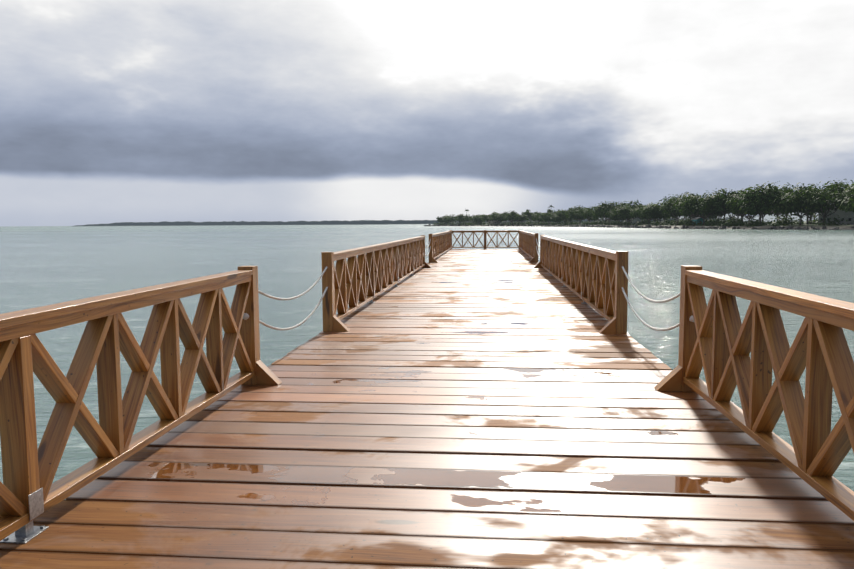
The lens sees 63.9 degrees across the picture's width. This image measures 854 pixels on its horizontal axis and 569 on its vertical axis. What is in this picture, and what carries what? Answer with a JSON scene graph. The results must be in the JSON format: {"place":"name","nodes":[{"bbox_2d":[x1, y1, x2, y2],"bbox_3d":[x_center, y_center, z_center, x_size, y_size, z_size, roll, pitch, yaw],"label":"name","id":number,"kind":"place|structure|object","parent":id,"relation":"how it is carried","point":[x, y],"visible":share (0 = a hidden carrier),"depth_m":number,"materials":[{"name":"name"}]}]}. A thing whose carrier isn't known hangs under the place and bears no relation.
{"place":"outdoors","nodes":[
{"label":"outdoors","id":0,"kind":"place"},
{"bbox_2d":[0,249,853,568],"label":"pier deck planks","id":1,"kind":"object","parent":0,"point":[482,409],"visible":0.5,"depth_m":4.10,"materials":[{"name":"brown wood"}]},
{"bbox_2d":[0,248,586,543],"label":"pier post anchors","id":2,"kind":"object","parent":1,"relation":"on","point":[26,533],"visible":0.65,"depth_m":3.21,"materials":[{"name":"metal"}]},
{"bbox_2d":[0,230,853,540],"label":"pier railing","id":3,"kind":"object","parent":1,"relation":"on","point":[718,340],"visible":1,"depth_m":4.28,"materials":[{"name":"brown wood"}]},
{"bbox_2d":[0,224,853,499],"bbox_3d":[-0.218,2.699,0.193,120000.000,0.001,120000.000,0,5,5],"label":"sea water","id":4,"kind":"structure","parent":0,"point":[40,266],"depth_m":43.23,"materials":[{"name":"teal liquid"}]},
{"bbox_2d":[75,217,740,225],"bbox_3d":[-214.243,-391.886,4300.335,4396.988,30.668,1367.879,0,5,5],"label":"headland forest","id":5,"kind":"object","parent":4,"relation":"on","point":[324,222],"visible":0.44,"depth_m":4045.32,"materials":[{"name":"green plant"}]},
{"bbox_2d":[0,0,853,225],"label":"sky","id":6,"kind":"structure","parent":0,"point":[112,111],"materials":[{"name":"grey"}]},
{"bbox_2d":[351,213,818,221],"bbox_3d":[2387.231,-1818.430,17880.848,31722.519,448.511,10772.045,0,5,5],"label":"distant hills","id":7,"kind":"structure","parent":0,"point":[767,217],"depth_m":17288.48,"materials":[{"name":"grey"}]},
{"bbox_2d":[448,221,853,229],"bbox_3d":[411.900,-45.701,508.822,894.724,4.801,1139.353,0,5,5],"label":"shore ground","id":8,"kind":"structure","parent":0,"point":[847,227],"depth_m":252.41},
{"bbox_2d":[424,224,853,229],"bbox_3d":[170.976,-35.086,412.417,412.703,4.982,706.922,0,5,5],"label":"shore rocks","id":9,"kind":"object","parent":8,"relation":"on","point":[725,227],"visible":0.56,"depth_m":314.30,"materials":[{"name":"grey stone"}]},
{"bbox_2d":[433,179,853,226],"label":"tree foliage","id":10,"kind":"object","parent":8,"relation":"on","point":[804,199],"visible":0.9,"depth_m":290.61,"materials":[{"name":"green plant"}]},
{"bbox_2d":[451,191,845,224],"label":"tree trunks","id":11,"kind":"object","parent":8,"relation":"on","point":[760,215],"visible":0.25,"depth_m":311.55,"materials":[{"name":"brown plant"}]},
{"bbox_2d":[488,204,853,224],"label":"shore buildings","id":12,"kind":"structure","parent":8,"relation":"on","point":[844,215],"depth_m":247.61,"materials":[{"name":"white"}]},
{"bbox_3d":[1.248,2.662,16.323,4.200,5.206,46.173,0,5,5],"label":"pier","id":13,"kind":"object","parent":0,"visible":0},
{"bbox_2d":[243,239,693,330],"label":"ropes","id":14,"kind":"object","parent":13,"relation":"on","point":[246,316],"visible":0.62,"depth_m":7.60,"materials":[{"name":"beige fabric"}]}
]}

